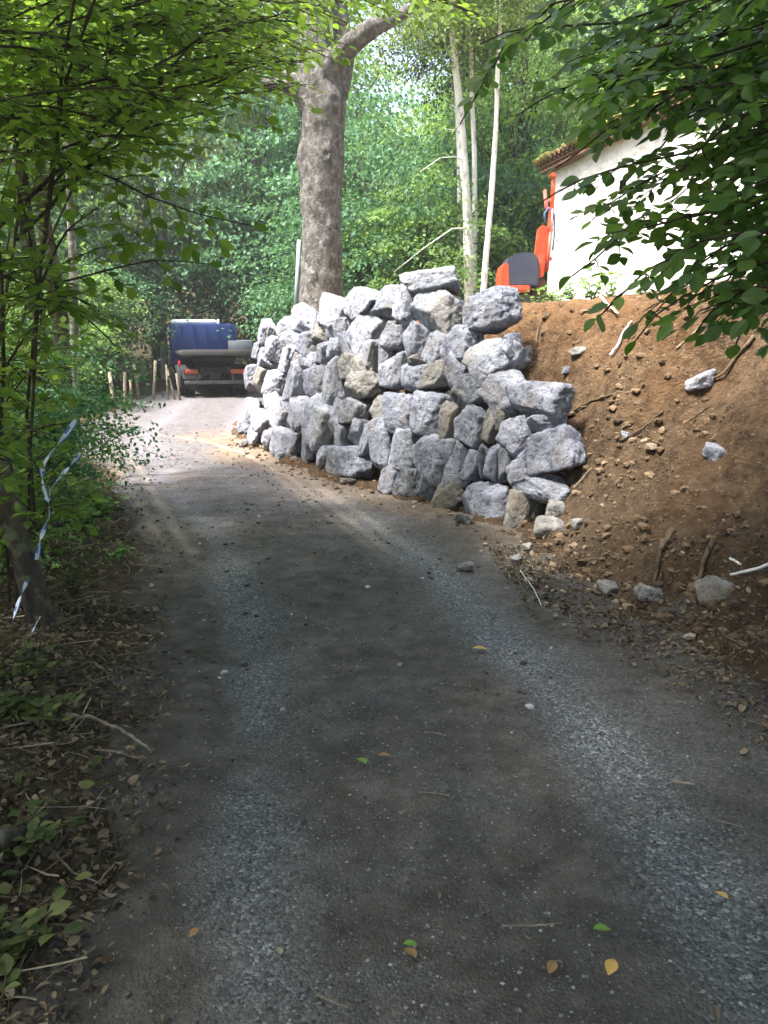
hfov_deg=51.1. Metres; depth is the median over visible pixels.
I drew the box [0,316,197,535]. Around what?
broadleaf shrub
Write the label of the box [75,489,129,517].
verge seedling
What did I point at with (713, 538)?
fallen branch
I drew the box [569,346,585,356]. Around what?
loose stone
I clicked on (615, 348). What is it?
fallen branch
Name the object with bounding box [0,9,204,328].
broadleaf tree
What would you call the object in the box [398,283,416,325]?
boulder
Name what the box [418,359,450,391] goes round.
boulder
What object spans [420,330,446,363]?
boulder
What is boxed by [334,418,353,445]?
boulder
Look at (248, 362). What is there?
broadleaf tree
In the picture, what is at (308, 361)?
boulder
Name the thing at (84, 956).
dead twigs
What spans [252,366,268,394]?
boulder
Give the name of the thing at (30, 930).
verge seedling
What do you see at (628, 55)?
broadleaf tree
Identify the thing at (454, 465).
boulder
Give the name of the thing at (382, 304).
boulder
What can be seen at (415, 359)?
boulder
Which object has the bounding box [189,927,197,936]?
fallen leaf
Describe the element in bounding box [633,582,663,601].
loose stone
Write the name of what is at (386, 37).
sky
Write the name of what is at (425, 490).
boulder
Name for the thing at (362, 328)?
boulder
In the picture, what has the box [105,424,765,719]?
earth crumbs
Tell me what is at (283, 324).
boulder
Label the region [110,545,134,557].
verge seedling
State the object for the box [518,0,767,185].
broadleaf tree
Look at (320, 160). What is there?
oak tree
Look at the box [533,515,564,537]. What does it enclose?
loose stone
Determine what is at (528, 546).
loose stone
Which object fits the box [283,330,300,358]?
boulder
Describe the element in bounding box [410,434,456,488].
boulder
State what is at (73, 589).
verge seedling
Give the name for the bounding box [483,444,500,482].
boulder
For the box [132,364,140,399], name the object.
fence post
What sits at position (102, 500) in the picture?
verge seedling
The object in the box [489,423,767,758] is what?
leaf litter
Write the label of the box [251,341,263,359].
boulder
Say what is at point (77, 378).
broadleaf shrub
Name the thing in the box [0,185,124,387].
broadleaf shrub
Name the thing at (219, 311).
broadleaf shrub
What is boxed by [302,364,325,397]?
boulder
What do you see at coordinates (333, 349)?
boulder
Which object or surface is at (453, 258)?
broadleaf shrub
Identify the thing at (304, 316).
boulder
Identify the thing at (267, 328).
boulder
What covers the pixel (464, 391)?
boulder
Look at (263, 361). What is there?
boulder
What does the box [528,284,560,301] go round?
weed plant
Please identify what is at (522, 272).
mini digger
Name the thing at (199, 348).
tipper truck
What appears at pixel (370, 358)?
boulder
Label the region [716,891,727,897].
fallen leaf
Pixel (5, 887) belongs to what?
ground ivy
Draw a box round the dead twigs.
[0,457,159,1023]
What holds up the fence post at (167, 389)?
on the ground
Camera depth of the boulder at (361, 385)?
9.15 m
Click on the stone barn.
(570, 236)
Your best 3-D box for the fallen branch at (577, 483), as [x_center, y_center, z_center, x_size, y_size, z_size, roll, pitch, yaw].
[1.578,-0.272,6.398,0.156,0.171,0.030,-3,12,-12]
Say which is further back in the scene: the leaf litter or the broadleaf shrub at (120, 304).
the broadleaf shrub at (120, 304)
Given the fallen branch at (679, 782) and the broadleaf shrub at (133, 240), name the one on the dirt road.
the fallen branch at (679, 782)
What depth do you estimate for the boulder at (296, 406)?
10.84 m
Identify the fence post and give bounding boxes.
[108,372,116,418]
[123,372,126,406]
[129,380,132,405]
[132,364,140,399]
[152,360,156,399]
[165,365,168,399]
[167,369,175,399]
[175,373,180,399]
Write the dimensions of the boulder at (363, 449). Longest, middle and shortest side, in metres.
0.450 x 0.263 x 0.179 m
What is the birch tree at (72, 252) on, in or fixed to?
on the ground
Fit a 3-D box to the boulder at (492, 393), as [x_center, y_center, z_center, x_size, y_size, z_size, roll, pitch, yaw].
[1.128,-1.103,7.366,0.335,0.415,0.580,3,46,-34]
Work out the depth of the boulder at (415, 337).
8.52 m
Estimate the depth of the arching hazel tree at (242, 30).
4.38 m
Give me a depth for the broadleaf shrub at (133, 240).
27.10 m
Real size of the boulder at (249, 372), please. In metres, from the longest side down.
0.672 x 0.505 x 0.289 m
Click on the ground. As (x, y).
(50, 784)
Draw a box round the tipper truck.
[161,319,252,395]
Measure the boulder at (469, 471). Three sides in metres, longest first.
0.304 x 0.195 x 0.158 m
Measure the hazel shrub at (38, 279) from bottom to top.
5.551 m
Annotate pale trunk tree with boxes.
[349,0,541,301]
[378,0,598,294]
[400,0,613,291]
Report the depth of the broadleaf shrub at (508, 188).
19.25 m
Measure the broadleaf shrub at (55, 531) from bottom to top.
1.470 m
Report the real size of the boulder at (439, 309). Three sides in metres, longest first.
0.726 x 0.490 x 0.392 m
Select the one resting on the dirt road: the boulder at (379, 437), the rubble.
the rubble
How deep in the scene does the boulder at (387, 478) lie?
8.52 m
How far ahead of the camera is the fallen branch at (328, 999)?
1.95 m
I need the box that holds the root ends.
[495,297,767,685]
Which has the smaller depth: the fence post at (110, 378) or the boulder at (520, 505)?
the boulder at (520, 505)
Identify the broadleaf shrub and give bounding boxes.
[0,165,78,274]
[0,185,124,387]
[0,221,84,380]
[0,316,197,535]
[0,340,148,506]
[0,392,143,583]
[4,272,129,392]
[16,201,195,384]
[17,250,177,392]
[51,209,197,375]
[103,183,295,380]
[214,232,380,363]
[241,111,508,301]
[253,277,299,363]
[341,163,534,300]
[351,97,562,293]
[477,133,568,294]
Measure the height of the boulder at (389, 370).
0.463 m
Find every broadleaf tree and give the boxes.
[0,9,191,334]
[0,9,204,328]
[0,143,81,308]
[26,1,300,377]
[105,0,388,364]
[135,4,373,360]
[178,0,438,286]
[213,74,453,328]
[369,68,560,285]
[393,0,656,294]
[396,56,577,285]
[397,0,632,270]
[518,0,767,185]
[584,0,761,50]
[631,14,767,82]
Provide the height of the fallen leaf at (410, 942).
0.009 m
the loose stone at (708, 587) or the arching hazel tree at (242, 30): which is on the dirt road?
the loose stone at (708, 587)
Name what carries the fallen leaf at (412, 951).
on the dirt road
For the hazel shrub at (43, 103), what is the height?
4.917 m
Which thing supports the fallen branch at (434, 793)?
on the dirt road
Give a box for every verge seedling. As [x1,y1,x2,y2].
[0,642,69,680]
[0,681,84,721]
[0,797,89,859]
[0,871,92,997]
[47,487,125,530]
[55,554,105,597]
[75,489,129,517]
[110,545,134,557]
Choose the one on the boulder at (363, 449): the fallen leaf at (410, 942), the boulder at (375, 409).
the boulder at (375, 409)
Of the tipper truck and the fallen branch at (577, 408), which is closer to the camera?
the fallen branch at (577, 408)
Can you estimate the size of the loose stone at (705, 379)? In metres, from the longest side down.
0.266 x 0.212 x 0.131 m
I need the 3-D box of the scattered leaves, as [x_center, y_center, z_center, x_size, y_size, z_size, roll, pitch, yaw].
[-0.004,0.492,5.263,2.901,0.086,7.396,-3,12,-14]
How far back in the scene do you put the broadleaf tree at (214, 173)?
26.38 m
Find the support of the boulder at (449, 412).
on the boulder at (431, 454)
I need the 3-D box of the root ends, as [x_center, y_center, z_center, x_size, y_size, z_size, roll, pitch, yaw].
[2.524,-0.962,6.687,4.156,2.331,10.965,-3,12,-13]
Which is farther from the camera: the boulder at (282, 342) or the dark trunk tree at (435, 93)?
the dark trunk tree at (435, 93)
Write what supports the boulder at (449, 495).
on the ground
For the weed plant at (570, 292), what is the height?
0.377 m
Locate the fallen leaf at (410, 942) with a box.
[403,940,416,945]
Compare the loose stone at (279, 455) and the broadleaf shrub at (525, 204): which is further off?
the broadleaf shrub at (525, 204)
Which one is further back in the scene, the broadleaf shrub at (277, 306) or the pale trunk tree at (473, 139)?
the broadleaf shrub at (277, 306)
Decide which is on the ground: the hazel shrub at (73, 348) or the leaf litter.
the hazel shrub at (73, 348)
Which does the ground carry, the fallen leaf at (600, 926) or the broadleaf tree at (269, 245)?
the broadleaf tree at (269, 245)
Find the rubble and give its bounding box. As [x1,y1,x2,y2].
[227,434,764,667]
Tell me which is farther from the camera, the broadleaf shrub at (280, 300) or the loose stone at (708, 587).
the broadleaf shrub at (280, 300)
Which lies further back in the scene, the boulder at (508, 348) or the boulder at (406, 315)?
the boulder at (406, 315)
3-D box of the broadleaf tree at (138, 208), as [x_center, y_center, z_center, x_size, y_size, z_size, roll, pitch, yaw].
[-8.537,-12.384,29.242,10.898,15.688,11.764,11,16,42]
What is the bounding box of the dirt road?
[0,384,767,1023]
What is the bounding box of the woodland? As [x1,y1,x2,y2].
[2,44,691,303]
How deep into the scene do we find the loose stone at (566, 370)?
7.30 m
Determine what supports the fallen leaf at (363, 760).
on the dirt road
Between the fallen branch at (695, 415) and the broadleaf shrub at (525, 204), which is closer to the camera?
the fallen branch at (695, 415)
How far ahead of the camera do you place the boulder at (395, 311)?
8.90 m
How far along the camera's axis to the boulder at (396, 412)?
8.56 m
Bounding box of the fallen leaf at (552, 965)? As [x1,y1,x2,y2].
[547,960,557,973]
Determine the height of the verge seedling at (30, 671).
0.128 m
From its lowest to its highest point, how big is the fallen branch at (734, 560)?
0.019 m
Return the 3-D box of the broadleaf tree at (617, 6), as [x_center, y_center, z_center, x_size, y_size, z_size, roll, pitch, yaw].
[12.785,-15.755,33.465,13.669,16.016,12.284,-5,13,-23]
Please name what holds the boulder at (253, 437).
on the ground
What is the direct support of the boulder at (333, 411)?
on the boulder at (315, 432)
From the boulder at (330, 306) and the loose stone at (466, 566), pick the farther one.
the boulder at (330, 306)
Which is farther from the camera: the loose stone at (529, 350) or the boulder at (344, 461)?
the boulder at (344, 461)
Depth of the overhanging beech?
2.93 m
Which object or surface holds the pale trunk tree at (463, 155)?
on the ground
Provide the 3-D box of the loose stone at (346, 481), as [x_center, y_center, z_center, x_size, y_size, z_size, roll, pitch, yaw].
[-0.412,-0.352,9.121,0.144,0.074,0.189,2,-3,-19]
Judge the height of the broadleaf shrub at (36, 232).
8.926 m
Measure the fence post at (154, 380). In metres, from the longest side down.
1.362 x 0.095 x 0.087 m
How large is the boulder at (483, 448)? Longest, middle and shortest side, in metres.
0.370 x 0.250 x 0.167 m
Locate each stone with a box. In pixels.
[0,809,53,849]
[239,439,247,447]
[275,452,284,459]
[340,478,355,483]
[453,512,473,524]
[456,561,474,570]
[510,553,522,564]
[522,542,533,551]
[524,345,533,359]
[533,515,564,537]
[545,499,565,516]
[561,366,569,374]
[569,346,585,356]
[570,518,582,529]
[596,579,618,596]
[621,431,630,438]
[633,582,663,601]
[684,369,715,391]
[693,575,734,605]
[702,442,726,460]
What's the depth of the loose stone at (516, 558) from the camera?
5.76 m
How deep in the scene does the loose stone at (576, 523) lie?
6.00 m
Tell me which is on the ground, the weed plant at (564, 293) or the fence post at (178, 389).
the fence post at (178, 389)
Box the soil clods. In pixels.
[502,285,767,641]
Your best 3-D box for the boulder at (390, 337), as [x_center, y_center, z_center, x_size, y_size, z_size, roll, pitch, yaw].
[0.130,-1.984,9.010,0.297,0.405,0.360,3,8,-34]
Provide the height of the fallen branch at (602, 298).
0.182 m
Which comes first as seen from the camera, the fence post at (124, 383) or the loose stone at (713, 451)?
the loose stone at (713, 451)
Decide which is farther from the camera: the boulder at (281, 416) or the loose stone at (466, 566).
the boulder at (281, 416)
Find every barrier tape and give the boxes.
[8,581,27,629]
[35,419,77,559]
[44,452,81,501]
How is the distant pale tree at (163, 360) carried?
on the ground
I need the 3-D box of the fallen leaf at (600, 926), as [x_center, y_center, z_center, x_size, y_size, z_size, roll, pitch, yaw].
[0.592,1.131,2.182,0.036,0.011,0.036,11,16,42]
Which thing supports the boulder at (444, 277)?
on the boulder at (439, 309)
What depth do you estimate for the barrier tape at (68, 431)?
3.78 m
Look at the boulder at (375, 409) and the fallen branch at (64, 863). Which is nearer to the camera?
the fallen branch at (64, 863)
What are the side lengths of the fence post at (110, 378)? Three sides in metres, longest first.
1.264 x 0.085 x 0.081 m
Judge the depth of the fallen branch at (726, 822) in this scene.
2.68 m
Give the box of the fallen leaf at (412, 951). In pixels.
[405,947,416,957]
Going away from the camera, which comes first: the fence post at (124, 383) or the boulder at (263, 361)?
the boulder at (263, 361)
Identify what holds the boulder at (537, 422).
on the boulder at (558, 448)
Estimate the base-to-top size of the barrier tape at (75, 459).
0.208 m
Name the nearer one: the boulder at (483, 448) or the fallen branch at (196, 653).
the fallen branch at (196, 653)
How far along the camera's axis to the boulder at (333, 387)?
9.93 m
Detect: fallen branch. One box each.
[0,716,54,729]
[53,850,99,883]
[95,748,139,758]
[189,650,208,658]
[315,993,348,1007]
[419,792,449,795]
[502,922,562,926]
[570,392,616,411]
[573,467,591,488]
[599,296,618,313]
[609,321,631,355]
[619,410,663,441]
[652,527,675,587]
[672,404,711,428]
[672,779,694,784]
[676,328,697,348]
[697,535,716,579]
[711,818,742,827]
[714,335,754,378]
[729,557,741,564]
[730,563,767,575]
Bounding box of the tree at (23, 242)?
[0,0,287,498]
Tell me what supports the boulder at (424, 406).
on the boulder at (431, 454)
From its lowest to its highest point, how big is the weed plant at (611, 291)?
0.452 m
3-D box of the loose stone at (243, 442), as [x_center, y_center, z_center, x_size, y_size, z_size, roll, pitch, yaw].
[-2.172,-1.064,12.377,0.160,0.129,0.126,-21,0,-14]
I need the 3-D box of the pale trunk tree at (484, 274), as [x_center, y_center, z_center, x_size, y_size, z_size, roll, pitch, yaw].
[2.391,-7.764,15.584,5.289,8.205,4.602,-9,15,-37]
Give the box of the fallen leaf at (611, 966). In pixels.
[605,959,617,974]
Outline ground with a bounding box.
[0,248,746,1004]
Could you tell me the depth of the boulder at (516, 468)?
6.90 m
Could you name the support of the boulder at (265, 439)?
on the dirt road
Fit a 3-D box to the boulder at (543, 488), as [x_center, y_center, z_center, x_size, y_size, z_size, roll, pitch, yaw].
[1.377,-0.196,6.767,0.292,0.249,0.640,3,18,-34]
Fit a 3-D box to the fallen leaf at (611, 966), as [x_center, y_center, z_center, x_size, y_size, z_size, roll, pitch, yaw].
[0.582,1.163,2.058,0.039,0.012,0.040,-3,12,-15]
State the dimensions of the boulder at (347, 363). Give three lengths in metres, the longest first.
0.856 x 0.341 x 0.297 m
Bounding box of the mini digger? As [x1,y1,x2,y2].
[496,172,556,302]
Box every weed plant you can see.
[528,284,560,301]
[542,284,573,300]
[561,277,581,299]
[580,265,615,299]
[594,269,622,297]
[633,275,656,294]
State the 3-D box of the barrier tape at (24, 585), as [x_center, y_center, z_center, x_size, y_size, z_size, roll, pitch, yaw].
[-1.851,0.515,4.018,0.042,0.383,0.215,10,16,40]
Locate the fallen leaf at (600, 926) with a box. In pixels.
[593,923,610,930]
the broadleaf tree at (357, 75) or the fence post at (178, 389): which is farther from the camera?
the broadleaf tree at (357, 75)
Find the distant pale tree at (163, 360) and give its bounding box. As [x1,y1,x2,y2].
[104,11,225,378]
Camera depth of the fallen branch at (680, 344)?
6.34 m
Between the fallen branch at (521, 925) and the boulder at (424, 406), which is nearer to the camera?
the fallen branch at (521, 925)
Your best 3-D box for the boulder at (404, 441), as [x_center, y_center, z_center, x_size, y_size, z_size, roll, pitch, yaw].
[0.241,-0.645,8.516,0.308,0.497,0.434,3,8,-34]
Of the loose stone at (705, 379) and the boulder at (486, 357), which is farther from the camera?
the boulder at (486, 357)
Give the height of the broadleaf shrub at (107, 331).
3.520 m
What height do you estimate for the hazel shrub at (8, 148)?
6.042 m
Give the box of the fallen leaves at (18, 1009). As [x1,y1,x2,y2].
[0,445,190,1023]
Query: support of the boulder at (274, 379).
on the boulder at (273, 403)
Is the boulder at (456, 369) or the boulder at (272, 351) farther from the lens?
the boulder at (272, 351)
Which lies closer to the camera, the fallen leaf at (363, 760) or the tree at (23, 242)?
the fallen leaf at (363, 760)
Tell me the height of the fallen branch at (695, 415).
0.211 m
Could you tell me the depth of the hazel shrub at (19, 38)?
4.67 m
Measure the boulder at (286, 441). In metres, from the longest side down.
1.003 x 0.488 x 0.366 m
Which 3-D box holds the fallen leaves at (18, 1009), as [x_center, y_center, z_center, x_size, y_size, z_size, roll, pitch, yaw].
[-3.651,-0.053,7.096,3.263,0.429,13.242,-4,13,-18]
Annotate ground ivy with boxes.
[0,428,123,893]
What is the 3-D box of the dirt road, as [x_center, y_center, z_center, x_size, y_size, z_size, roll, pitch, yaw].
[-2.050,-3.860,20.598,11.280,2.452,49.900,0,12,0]
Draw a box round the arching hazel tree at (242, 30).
[0,0,495,324]
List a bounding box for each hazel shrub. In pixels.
[0,0,58,77]
[0,0,136,486]
[0,0,305,602]
[0,4,218,554]
[0,5,75,137]
[0,5,224,503]
[0,65,122,384]
[0,67,84,202]
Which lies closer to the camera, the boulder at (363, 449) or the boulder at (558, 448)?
the boulder at (558, 448)
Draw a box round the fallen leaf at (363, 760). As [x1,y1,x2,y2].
[356,758,366,763]
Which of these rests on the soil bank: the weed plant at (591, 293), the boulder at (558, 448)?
the weed plant at (591, 293)
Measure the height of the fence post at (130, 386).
0.930 m
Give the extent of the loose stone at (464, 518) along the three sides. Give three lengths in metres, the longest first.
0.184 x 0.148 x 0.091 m
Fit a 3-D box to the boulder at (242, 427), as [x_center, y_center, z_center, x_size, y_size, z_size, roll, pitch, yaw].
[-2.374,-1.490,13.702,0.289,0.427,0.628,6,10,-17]
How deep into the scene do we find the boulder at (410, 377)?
8.44 m
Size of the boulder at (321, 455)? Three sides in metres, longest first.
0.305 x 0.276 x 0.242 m
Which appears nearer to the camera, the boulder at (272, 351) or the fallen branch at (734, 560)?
the fallen branch at (734, 560)
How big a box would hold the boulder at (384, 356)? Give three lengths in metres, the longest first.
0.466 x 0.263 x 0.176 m
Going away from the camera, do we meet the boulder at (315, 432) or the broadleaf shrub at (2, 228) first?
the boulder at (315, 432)
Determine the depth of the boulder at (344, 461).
9.20 m
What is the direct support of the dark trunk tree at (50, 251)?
on the ground
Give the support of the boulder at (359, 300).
on the boulder at (362, 328)
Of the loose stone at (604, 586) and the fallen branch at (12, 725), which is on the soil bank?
the loose stone at (604, 586)
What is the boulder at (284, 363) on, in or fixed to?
on the boulder at (274, 379)
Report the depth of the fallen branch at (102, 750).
3.12 m
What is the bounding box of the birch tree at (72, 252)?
[60,3,196,467]
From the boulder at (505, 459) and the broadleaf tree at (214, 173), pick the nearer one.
the boulder at (505, 459)
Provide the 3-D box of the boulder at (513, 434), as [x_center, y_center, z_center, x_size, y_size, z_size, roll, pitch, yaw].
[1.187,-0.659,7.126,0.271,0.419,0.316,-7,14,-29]
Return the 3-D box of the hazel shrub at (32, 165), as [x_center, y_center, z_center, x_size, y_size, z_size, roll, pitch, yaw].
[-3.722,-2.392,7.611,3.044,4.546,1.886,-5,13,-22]
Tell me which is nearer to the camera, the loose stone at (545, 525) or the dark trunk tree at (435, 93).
the loose stone at (545, 525)
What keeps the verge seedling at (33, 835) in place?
on the ground
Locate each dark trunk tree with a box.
[12,0,230,480]
[357,0,571,299]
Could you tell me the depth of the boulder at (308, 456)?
10.35 m
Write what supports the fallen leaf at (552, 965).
on the dirt road
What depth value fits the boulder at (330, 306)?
10.37 m
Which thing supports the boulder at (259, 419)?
on the boulder at (253, 437)
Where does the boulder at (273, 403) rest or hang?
on the boulder at (281, 416)
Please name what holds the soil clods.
on the soil bank
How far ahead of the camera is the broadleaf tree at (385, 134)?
24.43 m
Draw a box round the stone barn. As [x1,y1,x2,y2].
[532,62,765,300]
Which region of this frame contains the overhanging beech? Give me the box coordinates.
[452,0,767,359]
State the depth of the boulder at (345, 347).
9.74 m
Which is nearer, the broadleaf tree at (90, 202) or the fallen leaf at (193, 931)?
the fallen leaf at (193, 931)
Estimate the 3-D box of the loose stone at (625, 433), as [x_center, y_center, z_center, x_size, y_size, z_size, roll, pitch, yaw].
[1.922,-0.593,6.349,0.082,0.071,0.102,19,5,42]
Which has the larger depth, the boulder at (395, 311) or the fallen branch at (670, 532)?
the boulder at (395, 311)
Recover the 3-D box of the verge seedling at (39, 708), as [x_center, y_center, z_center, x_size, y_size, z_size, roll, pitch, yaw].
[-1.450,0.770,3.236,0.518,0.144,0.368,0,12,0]
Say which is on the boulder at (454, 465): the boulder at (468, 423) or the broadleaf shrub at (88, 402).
the boulder at (468, 423)
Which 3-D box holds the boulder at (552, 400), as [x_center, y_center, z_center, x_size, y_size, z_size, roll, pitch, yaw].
[1.368,-0.975,6.984,0.319,0.344,0.655,3,6,-34]
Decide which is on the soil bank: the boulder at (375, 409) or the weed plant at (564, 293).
the weed plant at (564, 293)
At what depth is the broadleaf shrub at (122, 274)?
24.25 m
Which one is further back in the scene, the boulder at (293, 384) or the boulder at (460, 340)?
the boulder at (293, 384)
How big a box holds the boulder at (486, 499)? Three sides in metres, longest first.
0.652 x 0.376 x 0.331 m
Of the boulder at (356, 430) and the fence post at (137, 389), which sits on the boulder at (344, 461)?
the boulder at (356, 430)
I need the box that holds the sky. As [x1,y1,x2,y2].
[25,0,724,232]
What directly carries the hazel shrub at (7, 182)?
on the ground
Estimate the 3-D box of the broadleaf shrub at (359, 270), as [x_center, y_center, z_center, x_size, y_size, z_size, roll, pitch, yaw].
[-0.122,-6.214,19.130,5.967,5.951,6.412,-10,15,-38]
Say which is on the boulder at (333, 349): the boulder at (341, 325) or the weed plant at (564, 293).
the boulder at (341, 325)
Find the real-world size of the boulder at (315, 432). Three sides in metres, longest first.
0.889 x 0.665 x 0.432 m
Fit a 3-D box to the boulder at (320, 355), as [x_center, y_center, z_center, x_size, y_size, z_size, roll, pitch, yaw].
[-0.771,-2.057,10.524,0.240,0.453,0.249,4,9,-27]
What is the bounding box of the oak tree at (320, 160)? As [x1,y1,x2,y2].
[132,0,586,311]
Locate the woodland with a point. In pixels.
(348, 151)
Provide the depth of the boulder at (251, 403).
12.92 m
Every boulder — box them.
[237,413,249,434]
[243,364,256,391]
[244,397,262,424]
[246,425,261,444]
[250,406,270,432]
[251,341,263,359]
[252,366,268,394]
[257,318,277,345]
[257,347,278,369]
[260,369,287,394]
[261,427,271,449]
[263,391,288,427]
[264,335,281,362]
[269,425,301,456]
[273,408,290,427]
[276,316,291,337]
[277,347,291,372]
[279,336,285,350]
[282,359,305,400]
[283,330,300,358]
[287,395,309,431]
[290,303,318,332]
[292,352,319,369]
[296,331,320,356]
[300,392,333,453]
[301,435,315,463]
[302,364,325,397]
[309,319,328,342]
[315,341,329,365]
[316,445,328,466]
[317,292,347,327]
[321,356,347,405]
[324,317,352,338]
[325,445,374,478]
[326,337,341,359]
[327,397,342,436]
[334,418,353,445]
[336,397,371,423]
[337,333,351,353]
[337,352,372,379]
[343,286,378,319]
[344,312,394,365]
[344,371,388,400]
[348,418,368,444]
[356,423,369,456]
[361,339,377,373]
[367,284,399,319]
[367,415,393,469]
[369,395,382,418]
[375,321,408,351]
[377,466,399,493]
[378,338,397,375]
[378,351,407,390]
[380,392,411,433]
[388,428,422,470]
[391,466,419,496]
[392,296,399,322]
[398,266,461,295]
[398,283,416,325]
[400,363,426,392]
[402,320,431,357]
[407,353,424,364]
[408,390,454,435]
[410,288,465,333]
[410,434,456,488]
[416,476,436,500]
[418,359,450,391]
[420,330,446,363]
[430,477,466,509]
[438,400,460,439]
[439,324,483,364]
[441,440,472,489]
[445,351,468,389]
[450,372,488,410]
[453,404,490,450]
[459,449,479,481]
[461,338,532,375]
[462,285,522,334]
[462,481,509,517]
[476,443,490,480]
[477,367,526,415]
[481,408,498,443]
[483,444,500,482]
[494,406,520,431]
[495,415,536,458]
[498,447,514,483]
[502,332,522,358]
[503,489,542,527]
[505,381,574,419]
[506,449,526,486]
[512,473,570,503]
[525,423,586,475]
[526,414,566,431]
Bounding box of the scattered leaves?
[124,489,760,1023]
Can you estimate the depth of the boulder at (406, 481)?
8.25 m
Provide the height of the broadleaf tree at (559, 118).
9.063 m
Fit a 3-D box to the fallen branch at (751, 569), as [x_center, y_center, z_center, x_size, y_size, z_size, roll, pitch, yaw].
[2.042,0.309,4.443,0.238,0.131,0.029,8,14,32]
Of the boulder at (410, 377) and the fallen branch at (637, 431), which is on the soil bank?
the fallen branch at (637, 431)
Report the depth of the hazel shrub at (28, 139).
3.47 m
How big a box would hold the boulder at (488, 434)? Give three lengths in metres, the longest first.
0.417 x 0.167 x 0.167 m
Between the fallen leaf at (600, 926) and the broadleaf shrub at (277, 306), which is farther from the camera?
the broadleaf shrub at (277, 306)
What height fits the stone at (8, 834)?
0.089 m
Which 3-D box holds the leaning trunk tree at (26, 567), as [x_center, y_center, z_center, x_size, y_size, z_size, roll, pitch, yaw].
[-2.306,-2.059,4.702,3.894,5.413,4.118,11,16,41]
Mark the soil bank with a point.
(743, 471)
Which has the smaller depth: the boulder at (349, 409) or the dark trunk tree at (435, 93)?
the boulder at (349, 409)
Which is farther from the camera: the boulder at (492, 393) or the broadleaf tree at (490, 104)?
the broadleaf tree at (490, 104)
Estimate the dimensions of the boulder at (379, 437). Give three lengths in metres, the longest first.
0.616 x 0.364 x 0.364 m
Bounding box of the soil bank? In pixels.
[231,284,767,684]
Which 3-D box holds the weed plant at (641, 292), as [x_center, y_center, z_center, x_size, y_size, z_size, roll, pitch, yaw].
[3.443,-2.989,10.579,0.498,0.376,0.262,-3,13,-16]
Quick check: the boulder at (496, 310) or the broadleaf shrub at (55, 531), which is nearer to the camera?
the broadleaf shrub at (55, 531)
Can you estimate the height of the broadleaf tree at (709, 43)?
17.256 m
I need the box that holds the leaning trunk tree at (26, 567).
[0,0,287,631]
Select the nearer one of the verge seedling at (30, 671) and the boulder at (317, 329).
the verge seedling at (30, 671)
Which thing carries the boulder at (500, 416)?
on the boulder at (488, 434)
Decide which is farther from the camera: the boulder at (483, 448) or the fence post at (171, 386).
the fence post at (171, 386)
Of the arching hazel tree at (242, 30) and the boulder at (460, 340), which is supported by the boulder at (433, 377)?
the boulder at (460, 340)
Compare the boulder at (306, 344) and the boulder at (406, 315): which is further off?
the boulder at (306, 344)

